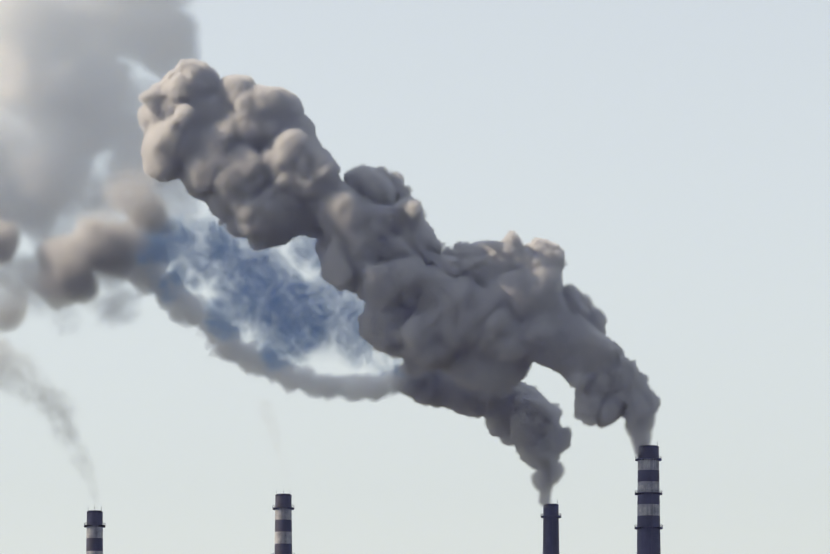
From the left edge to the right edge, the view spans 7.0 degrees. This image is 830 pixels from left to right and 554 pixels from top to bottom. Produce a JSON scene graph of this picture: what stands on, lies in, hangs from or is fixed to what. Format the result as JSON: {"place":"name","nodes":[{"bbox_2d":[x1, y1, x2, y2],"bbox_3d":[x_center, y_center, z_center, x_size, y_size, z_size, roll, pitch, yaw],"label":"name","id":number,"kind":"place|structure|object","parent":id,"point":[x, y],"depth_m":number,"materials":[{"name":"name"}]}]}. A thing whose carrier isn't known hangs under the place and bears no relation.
{"place":"outdoors","nodes":[
{"label":"outdoors","id":0,"kind":"place"},
{"bbox_2d":[84,506,104,553],"bbox_3d":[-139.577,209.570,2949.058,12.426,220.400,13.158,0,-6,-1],"label":"chimney","id":1,"kind":"object","parent":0,"point":[94,538],"depth_m":2957.10,"materials":[{"name":"paint"}]},
{"bbox_2d":[272,489,294,553],"bbox_3d":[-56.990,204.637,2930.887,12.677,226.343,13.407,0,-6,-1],"label":"chimney","id":2,"kind":"object","parent":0,"point":[281,543],"depth_m":2938.76,"materials":[{"name":"paint"}]},
{"bbox_2d":[0,0,829,553],"label":"sky","id":3,"kind":"structure","parent":0,"point":[431,276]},
{"bbox_2d":[541,499,560,553],"bbox_3d":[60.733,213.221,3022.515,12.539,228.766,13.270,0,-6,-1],"label":"chimney","id":4,"kind":"object","parent":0,"point":[549,518],"depth_m":3030.75,"materials":[{"name":"paint"}]},
{"bbox_2d":[634,441,662,553],"bbox_3d":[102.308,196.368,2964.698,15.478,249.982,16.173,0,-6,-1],"label":"chimney","id":5,"kind":"object","parent":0,"point":[651,537],"depth_m":2971.68,"materials":[{"name":"paint"}]}
]}

